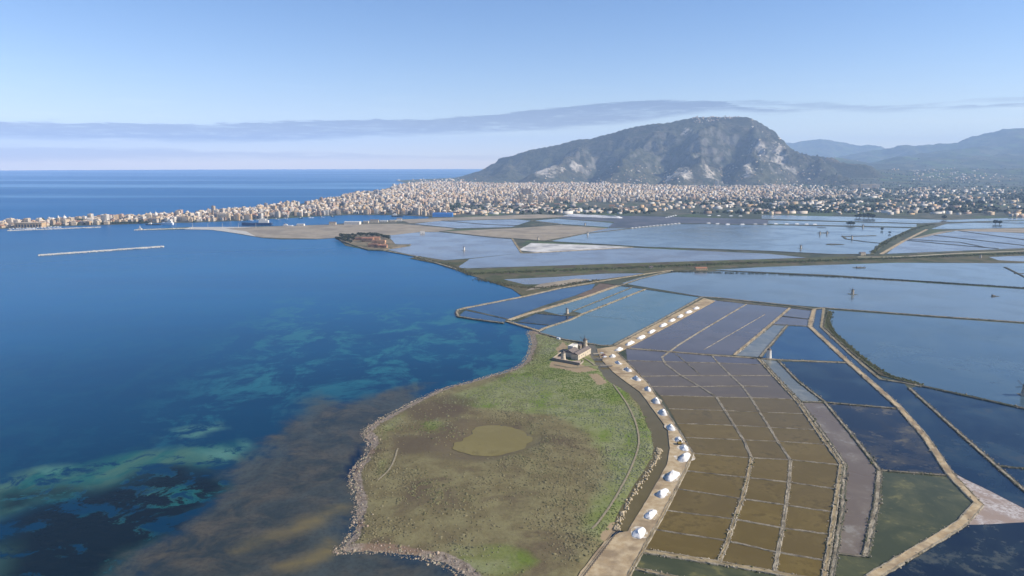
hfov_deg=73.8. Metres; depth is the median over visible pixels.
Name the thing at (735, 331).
dyke
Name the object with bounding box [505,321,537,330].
dyke
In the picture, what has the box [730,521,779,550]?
salt pan water
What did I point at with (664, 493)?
salt heap
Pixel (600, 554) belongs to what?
fence
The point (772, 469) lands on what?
salt pan water
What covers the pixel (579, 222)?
salt pan water
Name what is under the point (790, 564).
salt pan water
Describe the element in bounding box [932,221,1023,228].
salt pan water
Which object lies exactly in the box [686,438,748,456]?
salt pan water
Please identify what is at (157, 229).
pier
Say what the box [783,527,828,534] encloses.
dyke
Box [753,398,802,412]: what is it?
salt pan water
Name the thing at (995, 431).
salt pan water
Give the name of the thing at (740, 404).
salt pan water
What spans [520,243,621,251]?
salt flat
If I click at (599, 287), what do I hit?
mud flat
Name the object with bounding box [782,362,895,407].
salt pan water
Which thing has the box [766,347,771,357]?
windmill
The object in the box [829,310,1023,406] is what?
salt pan water
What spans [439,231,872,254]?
dyke
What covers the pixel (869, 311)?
dyke
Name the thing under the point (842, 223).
salt pan water
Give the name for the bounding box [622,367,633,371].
salt heap
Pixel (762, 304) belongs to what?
dyke
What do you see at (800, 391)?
salt pan water
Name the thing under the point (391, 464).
path
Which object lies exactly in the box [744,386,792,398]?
salt pan water
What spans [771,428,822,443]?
salt pan water
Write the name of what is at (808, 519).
salt pan water
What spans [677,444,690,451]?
salt heap
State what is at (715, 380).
salt pan water
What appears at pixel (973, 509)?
dyke
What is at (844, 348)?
dyke
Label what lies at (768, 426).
dyke
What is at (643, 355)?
salt pan water
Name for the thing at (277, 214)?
town building
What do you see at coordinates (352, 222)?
warehouse
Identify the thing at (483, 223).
salt pan water
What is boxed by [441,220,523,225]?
dyke
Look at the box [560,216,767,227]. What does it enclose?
marsh flat
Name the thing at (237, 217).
town building
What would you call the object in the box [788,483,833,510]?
salt pan water
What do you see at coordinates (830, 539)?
dyke
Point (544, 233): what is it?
sand flat
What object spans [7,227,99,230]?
pier
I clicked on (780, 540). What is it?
dyke
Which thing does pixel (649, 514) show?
salt heap
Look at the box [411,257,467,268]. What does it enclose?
marsh flat
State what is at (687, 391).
salt pan water
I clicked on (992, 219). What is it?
salt pan water
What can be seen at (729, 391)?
salt pan water
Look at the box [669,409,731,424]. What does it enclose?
salt pan water
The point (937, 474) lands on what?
dyke
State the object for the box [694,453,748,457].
dyke
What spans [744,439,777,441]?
dyke
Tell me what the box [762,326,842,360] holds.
salt pan water
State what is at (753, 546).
dyke
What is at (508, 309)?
salt pan water
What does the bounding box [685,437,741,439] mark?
dyke
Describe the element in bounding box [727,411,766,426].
salt pan water
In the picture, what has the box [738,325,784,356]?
salt pan water
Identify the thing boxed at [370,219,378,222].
quay shed
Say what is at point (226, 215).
town building
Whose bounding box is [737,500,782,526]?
salt pan water
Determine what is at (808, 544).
salt pan water
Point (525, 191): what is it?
tower block
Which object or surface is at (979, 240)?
dyke
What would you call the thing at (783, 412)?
dyke
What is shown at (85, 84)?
sky
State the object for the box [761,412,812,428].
salt pan water
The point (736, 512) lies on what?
dyke
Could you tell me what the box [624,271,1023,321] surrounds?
salt pan water
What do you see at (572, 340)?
dyke
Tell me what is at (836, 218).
salt pan water
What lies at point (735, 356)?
dyke
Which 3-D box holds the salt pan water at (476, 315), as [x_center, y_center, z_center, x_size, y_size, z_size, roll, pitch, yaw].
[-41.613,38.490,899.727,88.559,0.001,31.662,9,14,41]
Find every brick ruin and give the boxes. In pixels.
[361,237,373,241]
[367,244,377,246]
[371,240,385,243]
[378,244,387,247]
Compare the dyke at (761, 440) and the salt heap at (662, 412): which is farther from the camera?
the salt heap at (662, 412)
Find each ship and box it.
[162,218,173,224]
[242,216,272,225]
[391,212,402,216]
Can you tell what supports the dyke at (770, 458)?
on the ground at (686, 212)
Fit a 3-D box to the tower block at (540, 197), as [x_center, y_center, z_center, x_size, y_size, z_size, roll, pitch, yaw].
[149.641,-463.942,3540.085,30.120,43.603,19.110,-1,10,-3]
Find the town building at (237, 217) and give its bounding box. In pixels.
[234,213,239,220]
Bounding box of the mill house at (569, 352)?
[565,347,578,357]
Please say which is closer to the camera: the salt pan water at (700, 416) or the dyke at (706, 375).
the salt pan water at (700, 416)
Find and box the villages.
[412,119,1023,216]
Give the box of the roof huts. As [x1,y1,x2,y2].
[2,180,836,223]
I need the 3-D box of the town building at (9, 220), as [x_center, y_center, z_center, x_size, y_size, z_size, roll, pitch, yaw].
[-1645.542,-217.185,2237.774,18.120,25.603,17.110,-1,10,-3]
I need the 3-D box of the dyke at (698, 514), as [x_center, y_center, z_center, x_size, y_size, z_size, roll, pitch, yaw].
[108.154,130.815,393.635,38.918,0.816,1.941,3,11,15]
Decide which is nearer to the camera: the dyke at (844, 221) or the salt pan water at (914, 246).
the salt pan water at (914, 246)
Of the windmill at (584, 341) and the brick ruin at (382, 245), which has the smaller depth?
the windmill at (584, 341)
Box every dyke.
[386,251,455,268]
[410,223,479,228]
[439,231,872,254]
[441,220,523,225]
[448,218,543,220]
[455,309,503,323]
[460,270,672,309]
[466,310,505,318]
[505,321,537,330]
[507,285,619,320]
[511,238,521,252]
[530,247,633,252]
[536,289,645,331]
[537,313,577,315]
[538,332,614,345]
[548,223,911,240]
[573,287,631,310]
[595,282,700,296]
[613,297,702,344]
[616,351,693,451]
[618,271,671,285]
[627,348,845,362]
[627,452,694,575]
[634,567,675,575]
[643,549,718,565]
[652,386,698,386]
[657,529,724,540]
[660,395,715,396]
[661,304,752,457]
[664,361,716,362]
[667,510,732,518]
[669,408,724,410]
[672,270,1023,288]
[676,354,698,373]
[677,423,732,425]
[678,488,738,498]
[681,375,730,375]
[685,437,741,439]
[687,470,747,477]
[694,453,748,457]
[702,296,1023,322]
[704,315,762,349]
[711,355,790,458]
[716,300,807,309]
[717,457,752,560]
[719,561,801,575]
[725,410,759,411]
[730,541,777,552]
[732,375,771,375]
[733,308,789,355]
[735,518,780,527]
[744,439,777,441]
[744,498,783,505]
[750,477,788,482]
[751,457,788,459]
[757,358,842,575]
[759,325,787,357]
[761,360,847,575]
[763,219,935,224]
[763,412,803,413]
[769,427,813,429]
[772,459,792,570]
[777,361,880,469]
[778,551,823,560]
[779,441,823,444]
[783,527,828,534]
[786,504,831,511]
[789,481,833,488]
[792,459,838,464]
[802,401,896,408]
[807,309,983,575]
[820,308,919,386]
[823,311,921,384]
[838,552,865,557]
[861,469,882,557]
[870,227,915,254]
[880,229,927,254]
[882,469,947,475]
[901,239,998,248]
[909,239,988,247]
[910,388,1023,491]
[920,385,1023,409]
[935,235,1023,245]
[963,231,1023,239]
[1000,465,1023,468]
[1004,267,1023,276]
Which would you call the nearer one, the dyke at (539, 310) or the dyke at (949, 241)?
the dyke at (539, 310)
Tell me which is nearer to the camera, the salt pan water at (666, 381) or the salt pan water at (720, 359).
the salt pan water at (666, 381)
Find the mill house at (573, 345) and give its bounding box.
[568,343,577,348]
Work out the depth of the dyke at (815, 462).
462.06 m
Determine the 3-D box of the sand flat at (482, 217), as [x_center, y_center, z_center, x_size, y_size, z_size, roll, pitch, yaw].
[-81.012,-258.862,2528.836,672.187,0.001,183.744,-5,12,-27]
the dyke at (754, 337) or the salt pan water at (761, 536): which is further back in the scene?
the dyke at (754, 337)
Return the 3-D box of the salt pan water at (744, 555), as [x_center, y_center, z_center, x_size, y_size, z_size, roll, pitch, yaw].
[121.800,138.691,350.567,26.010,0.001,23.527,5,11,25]
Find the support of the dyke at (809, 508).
on the ground at (686, 212)
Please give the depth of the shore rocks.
413.32 m
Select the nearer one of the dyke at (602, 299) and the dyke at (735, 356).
the dyke at (735, 356)
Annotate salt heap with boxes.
[564,214,621,217]
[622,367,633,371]
[630,375,642,380]
[631,526,647,538]
[642,386,651,391]
[643,509,657,519]
[650,397,661,403]
[653,488,670,497]
[657,408,667,415]
[661,470,681,481]
[664,424,676,430]
[672,437,684,442]
[674,452,694,462]
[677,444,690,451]
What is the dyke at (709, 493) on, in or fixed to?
on the ground at (686, 212)
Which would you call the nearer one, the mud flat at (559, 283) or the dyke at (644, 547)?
the dyke at (644, 547)
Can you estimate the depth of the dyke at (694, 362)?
694.27 m
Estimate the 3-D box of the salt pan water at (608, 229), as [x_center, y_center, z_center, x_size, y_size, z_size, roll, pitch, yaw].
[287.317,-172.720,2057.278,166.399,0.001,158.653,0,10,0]
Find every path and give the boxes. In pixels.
[378,448,398,479]
[592,385,639,528]
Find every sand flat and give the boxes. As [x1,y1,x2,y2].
[226,224,452,238]
[402,214,568,222]
[444,225,606,240]
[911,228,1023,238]
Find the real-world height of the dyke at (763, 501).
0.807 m
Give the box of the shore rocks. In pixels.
[332,330,540,575]
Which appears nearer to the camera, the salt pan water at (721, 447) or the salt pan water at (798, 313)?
the salt pan water at (721, 447)
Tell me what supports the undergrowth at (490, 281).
on the grassy causeway at (522, 291)
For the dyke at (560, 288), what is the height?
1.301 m
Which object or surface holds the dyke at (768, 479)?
on the ground at (686, 212)
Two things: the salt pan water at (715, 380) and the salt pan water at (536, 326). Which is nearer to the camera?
the salt pan water at (715, 380)
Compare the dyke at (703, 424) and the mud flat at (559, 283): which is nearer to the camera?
the dyke at (703, 424)
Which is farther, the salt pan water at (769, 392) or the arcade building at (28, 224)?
the arcade building at (28, 224)
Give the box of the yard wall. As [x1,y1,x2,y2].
[552,352,582,364]
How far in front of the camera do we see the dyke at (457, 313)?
884.99 m
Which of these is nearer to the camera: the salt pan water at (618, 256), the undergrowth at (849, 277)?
the undergrowth at (849, 277)
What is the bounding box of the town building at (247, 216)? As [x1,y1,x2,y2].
[244,214,251,219]
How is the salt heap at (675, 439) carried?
on the causeway at (619, 555)
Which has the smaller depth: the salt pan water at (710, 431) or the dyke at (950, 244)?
the salt pan water at (710, 431)
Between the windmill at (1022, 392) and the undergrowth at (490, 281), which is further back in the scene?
the undergrowth at (490, 281)
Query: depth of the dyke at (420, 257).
1482.16 m
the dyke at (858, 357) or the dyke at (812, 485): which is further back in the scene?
the dyke at (858, 357)
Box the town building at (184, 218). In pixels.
[180,216,189,221]
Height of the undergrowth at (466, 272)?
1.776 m
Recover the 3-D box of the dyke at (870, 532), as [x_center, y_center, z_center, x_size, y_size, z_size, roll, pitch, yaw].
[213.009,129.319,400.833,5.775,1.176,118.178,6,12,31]
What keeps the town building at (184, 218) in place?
on the ground at (686, 212)
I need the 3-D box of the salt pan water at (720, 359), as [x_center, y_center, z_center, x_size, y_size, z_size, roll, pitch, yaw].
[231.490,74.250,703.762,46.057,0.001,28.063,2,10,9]
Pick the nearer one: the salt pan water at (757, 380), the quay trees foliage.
the salt pan water at (757, 380)
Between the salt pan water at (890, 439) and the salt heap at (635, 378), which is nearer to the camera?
the salt pan water at (890, 439)
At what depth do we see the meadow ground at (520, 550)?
437.86 m
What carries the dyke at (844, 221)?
on the ground at (686, 212)
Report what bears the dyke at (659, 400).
on the ground at (686, 212)
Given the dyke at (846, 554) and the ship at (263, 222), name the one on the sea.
the ship at (263, 222)
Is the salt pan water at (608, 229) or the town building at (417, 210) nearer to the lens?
the salt pan water at (608, 229)
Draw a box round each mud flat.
[526,279,590,290]
[576,283,614,295]
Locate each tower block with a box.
[100,214,109,221]
[521,189,530,194]
[528,194,532,202]
[538,194,543,201]
[849,185,857,189]
[859,184,871,188]
[872,184,879,188]
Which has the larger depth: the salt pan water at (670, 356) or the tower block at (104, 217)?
the tower block at (104, 217)
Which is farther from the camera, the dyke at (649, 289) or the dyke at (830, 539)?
the dyke at (649, 289)
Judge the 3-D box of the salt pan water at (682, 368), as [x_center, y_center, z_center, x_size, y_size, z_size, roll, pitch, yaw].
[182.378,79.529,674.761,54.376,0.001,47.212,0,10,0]
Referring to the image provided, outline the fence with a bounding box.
[583,529,618,575]
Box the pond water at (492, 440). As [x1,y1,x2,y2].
[452,425,532,455]
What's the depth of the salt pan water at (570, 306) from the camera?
994.93 m
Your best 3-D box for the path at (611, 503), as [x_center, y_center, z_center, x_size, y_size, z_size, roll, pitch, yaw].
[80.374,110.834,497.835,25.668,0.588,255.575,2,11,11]
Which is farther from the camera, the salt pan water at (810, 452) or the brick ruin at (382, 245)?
the brick ruin at (382, 245)
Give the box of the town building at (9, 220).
[6,218,14,223]
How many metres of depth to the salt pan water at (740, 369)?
671.17 m
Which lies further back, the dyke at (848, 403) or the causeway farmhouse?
the causeway farmhouse
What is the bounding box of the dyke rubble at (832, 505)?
[455,283,1023,575]
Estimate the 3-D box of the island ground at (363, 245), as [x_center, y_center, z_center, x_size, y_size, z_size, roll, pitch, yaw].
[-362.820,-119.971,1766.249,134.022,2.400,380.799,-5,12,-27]
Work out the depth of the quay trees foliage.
2294.35 m
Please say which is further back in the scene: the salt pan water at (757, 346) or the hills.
the hills
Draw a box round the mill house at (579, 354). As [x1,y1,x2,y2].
[571,346,590,359]
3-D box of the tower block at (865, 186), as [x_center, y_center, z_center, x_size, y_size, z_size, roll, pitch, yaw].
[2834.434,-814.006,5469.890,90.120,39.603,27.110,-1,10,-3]
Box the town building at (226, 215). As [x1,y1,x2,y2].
[217,213,230,219]
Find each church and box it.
[57,215,69,222]
[149,211,159,217]
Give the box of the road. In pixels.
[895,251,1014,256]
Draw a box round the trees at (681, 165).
[533,116,824,183]
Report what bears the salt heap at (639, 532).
on the causeway at (619, 555)
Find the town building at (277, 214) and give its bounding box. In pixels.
[275,211,280,217]
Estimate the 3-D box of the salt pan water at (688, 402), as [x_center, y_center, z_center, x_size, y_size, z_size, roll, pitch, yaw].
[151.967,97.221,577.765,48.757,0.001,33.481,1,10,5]
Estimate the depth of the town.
4091.71 m
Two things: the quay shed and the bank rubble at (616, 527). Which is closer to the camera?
the bank rubble at (616, 527)
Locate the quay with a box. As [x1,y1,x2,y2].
[186,227,253,235]
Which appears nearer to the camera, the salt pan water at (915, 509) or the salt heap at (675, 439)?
the salt pan water at (915, 509)
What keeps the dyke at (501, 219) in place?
on the ground at (686, 212)
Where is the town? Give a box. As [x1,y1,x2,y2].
[0,180,849,223]
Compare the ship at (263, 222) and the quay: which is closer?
the quay
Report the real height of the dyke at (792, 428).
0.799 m
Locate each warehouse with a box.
[344,221,360,224]
[432,213,452,216]
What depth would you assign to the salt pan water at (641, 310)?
892.07 m
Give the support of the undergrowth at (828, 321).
on the dyke at (858, 357)
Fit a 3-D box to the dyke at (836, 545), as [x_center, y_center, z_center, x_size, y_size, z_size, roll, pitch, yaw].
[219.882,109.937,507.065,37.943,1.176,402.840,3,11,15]
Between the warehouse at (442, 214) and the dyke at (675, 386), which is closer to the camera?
the dyke at (675, 386)
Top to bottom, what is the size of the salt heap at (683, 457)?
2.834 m
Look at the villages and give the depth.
3276.53 m
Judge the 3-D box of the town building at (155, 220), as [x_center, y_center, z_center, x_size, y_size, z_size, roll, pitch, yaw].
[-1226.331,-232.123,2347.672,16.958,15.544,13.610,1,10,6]
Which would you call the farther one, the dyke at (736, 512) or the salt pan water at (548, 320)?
the salt pan water at (548, 320)
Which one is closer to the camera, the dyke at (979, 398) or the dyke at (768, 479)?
the dyke at (768, 479)
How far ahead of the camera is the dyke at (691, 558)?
350.29 m
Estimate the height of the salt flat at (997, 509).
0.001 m
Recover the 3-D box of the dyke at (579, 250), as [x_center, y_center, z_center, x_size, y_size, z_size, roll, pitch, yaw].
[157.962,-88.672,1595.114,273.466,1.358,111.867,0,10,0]
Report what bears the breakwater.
in the sea
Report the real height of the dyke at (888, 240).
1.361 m
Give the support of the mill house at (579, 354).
on the meadow ground at (520, 550)
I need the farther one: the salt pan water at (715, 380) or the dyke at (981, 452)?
the salt pan water at (715, 380)
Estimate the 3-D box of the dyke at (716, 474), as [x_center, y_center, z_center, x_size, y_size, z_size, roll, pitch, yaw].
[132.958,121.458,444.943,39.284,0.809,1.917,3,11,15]
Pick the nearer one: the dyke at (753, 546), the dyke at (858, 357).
the dyke at (753, 546)
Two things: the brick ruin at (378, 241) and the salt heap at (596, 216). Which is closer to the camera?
the brick ruin at (378, 241)
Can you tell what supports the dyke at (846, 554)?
on the ground at (686, 212)
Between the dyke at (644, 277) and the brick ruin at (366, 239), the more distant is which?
the brick ruin at (366, 239)
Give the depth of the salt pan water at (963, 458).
493.82 m
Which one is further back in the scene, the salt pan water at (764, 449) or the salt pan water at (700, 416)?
the salt pan water at (700, 416)
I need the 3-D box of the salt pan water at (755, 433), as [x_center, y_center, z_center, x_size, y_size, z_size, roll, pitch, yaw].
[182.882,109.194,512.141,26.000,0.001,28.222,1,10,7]
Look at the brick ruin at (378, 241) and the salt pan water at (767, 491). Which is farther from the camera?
the brick ruin at (378, 241)
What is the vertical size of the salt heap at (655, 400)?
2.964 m
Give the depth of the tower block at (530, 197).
3502.10 m
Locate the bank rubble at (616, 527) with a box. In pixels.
[613,447,662,530]
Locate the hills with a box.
[785,128,1023,183]
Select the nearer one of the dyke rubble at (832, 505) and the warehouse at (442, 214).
the dyke rubble at (832, 505)
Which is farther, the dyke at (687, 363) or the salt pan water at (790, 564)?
the dyke at (687, 363)
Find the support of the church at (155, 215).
on the ground at (686, 212)
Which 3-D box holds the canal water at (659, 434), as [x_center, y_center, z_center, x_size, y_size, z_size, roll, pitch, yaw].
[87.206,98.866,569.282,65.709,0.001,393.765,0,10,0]
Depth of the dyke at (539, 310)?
981.88 m
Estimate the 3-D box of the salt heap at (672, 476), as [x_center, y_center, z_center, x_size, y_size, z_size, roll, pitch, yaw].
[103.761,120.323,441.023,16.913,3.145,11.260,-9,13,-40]
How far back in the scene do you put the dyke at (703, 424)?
529.34 m
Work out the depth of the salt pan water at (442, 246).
1686.58 m
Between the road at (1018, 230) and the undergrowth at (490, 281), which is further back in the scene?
the road at (1018, 230)
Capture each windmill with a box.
[561,350,565,359]
[579,336,586,347]
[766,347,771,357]
[1016,382,1023,395]
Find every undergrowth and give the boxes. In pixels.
[414,256,478,274]
[472,252,1023,273]
[475,278,598,288]
[674,271,1022,287]
[826,311,923,384]
[870,224,934,252]
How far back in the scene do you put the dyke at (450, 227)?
2140.47 m
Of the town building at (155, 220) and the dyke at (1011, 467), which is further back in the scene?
the town building at (155, 220)
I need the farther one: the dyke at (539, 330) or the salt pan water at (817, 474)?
the dyke at (539, 330)
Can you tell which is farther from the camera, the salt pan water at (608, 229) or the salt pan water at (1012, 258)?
the salt pan water at (608, 229)
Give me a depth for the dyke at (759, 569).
339.81 m
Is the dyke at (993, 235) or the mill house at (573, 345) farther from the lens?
the dyke at (993, 235)
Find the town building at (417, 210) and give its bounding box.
[415,207,419,214]
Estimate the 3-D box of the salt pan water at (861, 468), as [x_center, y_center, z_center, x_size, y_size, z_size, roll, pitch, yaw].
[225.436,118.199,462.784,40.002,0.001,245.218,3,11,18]
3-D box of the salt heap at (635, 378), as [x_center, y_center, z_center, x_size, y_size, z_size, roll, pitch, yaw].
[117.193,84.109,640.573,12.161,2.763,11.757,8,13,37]
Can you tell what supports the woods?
on the ground at (686, 212)
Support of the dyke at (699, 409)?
on the ground at (686, 212)
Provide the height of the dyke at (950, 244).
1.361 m
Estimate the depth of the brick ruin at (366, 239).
1751.09 m
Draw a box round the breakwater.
[38,246,163,255]
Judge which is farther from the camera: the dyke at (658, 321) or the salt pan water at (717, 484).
the dyke at (658, 321)
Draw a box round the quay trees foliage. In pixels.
[61,221,150,224]
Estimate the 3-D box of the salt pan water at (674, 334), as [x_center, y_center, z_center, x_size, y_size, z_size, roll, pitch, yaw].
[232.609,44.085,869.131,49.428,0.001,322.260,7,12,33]
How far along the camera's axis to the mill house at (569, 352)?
711.50 m
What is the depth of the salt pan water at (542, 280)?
1202.43 m
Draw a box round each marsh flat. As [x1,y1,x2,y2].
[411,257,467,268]
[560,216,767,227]
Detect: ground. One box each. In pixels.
[0,178,1023,544]
[335,234,410,250]
[343,331,652,575]
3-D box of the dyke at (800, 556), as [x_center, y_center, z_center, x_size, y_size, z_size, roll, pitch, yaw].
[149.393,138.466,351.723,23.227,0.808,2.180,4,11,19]
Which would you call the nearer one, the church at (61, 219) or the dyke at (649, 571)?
the dyke at (649, 571)
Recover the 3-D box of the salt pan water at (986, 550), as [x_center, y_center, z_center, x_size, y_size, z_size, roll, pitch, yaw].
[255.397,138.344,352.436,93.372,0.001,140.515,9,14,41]
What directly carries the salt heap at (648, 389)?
on the causeway at (619, 555)
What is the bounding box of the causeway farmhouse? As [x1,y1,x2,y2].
[694,267,706,269]
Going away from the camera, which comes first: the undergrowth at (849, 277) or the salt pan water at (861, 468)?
the salt pan water at (861, 468)
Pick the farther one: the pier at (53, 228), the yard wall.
the pier at (53, 228)
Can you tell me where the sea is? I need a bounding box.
[0,169,622,575]
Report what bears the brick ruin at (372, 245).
on the island ground at (363, 245)
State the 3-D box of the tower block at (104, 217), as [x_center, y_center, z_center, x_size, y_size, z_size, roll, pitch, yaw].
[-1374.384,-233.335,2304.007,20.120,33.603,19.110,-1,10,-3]
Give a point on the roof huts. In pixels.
(4, 221)
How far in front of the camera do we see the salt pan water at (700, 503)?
405.48 m
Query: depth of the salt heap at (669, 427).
520.24 m
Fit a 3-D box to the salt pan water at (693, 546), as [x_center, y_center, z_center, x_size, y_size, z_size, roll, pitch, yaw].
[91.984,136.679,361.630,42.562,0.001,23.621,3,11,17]
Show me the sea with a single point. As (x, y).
(194, 403)
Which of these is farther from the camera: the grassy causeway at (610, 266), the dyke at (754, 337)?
the grassy causeway at (610, 266)
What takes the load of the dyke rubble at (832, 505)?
on the ground at (686, 212)
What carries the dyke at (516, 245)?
on the ground at (686, 212)
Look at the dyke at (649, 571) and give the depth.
337.49 m
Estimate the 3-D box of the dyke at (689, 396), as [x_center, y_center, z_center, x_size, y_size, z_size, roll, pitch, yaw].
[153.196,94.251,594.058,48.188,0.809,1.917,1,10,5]
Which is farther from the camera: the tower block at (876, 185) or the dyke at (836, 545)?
the tower block at (876, 185)
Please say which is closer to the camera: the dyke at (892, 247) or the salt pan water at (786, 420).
the salt pan water at (786, 420)
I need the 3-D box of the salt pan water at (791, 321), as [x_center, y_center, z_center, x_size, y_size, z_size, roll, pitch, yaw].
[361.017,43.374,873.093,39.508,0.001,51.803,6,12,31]
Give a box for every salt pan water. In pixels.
[388,232,519,259]
[410,219,528,227]
[458,248,804,267]
[460,311,505,321]
[466,284,594,318]
[504,273,642,283]
[511,321,547,331]
[518,314,574,325]
[536,219,612,226]
[542,290,698,344]
[543,286,629,314]
[553,224,910,253]
[574,288,642,312]
[588,228,626,232]
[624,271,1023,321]
[626,349,664,360]
[628,361,677,375]
[629,300,744,350]
[632,554,774,575]
[643,376,695,386]
[647,530,724,559]
[652,387,711,395]
[657,511,731,539]
[661,396,722,409]
[664,352,715,361]
[666,362,728,374]
[667,304,786,354]
[668,490,739,517]
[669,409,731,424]
[678,424,740,438]
[679,471,744,497]
[684,376,739,385]
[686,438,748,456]
[688,454,748,476]
[703,386,748,396]
[714,356,760,363]
[718,263,1023,286]
[718,397,756,410]
[720,363,769,374]
[723,543,774,569]
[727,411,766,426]
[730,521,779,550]
[733,376,780,385]
[736,426,775,440]
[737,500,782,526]
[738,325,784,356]
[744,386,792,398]
[745,479,786,503]
[746,441,787,458]
[750,459,788,480]
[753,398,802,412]
[760,359,820,400]
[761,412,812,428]
[762,215,940,222]
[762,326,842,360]
[768,220,916,226]
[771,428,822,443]
[774,317,808,325]
[777,554,822,575]
[780,442,837,463]
[781,529,828,558]
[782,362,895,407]
[783,308,810,318]
[785,506,831,532]
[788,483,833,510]
[791,461,838,487]
[804,403,875,554]
[812,309,1023,507]
[828,403,944,473]
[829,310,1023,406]
[835,471,971,575]
[885,217,1023,221]
[886,522,1023,575]
[887,231,1023,253]
[912,387,1023,486]
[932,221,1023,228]
[990,256,1023,260]
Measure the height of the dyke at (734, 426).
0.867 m
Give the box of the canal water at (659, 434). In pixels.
[587,345,669,530]
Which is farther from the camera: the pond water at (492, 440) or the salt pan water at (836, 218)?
the salt pan water at (836, 218)
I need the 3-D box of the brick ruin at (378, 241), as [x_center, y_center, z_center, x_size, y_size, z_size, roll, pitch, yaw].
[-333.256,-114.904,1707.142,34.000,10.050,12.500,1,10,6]
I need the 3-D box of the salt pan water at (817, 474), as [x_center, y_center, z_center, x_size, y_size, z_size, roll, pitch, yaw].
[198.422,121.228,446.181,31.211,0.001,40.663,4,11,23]
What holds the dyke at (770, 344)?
on the ground at (686, 212)
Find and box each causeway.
[459,249,1023,295]
[460,250,1023,274]
[578,298,713,575]
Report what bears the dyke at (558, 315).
on the ground at (686, 212)
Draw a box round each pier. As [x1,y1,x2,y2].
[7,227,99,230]
[134,227,191,229]
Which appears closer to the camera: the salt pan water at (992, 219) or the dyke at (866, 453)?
the dyke at (866, 453)
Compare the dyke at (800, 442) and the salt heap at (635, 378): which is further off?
the salt heap at (635, 378)
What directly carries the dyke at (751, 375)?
on the ground at (686, 212)
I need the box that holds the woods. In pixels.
[42,133,1023,224]
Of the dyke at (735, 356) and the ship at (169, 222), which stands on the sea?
the ship at (169, 222)
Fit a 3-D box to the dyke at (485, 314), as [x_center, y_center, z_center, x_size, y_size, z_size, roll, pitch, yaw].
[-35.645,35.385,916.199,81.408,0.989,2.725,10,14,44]
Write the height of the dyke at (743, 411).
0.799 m
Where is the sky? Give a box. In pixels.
[0,0,1023,169]
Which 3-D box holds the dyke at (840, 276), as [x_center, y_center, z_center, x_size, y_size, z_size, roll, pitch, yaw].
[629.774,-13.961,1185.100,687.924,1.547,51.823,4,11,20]
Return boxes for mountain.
[456,117,886,185]
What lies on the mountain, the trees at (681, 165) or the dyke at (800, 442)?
the trees at (681, 165)
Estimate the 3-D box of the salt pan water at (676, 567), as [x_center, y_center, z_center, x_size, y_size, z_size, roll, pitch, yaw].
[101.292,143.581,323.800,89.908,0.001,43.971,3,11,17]
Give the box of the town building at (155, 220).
[152,218,158,222]
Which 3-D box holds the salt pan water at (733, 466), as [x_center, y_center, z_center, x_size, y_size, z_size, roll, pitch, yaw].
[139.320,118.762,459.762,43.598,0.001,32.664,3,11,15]
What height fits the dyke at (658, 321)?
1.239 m
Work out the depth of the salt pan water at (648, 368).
674.49 m
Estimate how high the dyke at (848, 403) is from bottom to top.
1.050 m
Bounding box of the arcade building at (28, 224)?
[14,222,45,227]
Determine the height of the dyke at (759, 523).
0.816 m
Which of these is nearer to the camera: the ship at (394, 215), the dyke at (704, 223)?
the dyke at (704, 223)
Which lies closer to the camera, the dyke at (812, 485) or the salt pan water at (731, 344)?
the dyke at (812, 485)
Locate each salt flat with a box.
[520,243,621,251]
[956,474,1023,524]
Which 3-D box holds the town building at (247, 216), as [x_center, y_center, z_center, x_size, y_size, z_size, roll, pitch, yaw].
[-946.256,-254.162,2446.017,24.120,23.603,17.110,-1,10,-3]
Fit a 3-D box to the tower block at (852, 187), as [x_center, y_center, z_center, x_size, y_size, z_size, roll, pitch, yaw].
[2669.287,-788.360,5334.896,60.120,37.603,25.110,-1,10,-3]
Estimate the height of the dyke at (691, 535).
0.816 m
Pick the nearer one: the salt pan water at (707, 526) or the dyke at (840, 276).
the salt pan water at (707, 526)
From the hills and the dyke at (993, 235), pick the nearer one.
the dyke at (993, 235)
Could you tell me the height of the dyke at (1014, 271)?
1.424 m
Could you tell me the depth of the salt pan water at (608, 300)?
1009.27 m
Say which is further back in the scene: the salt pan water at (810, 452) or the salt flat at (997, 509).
the salt pan water at (810, 452)

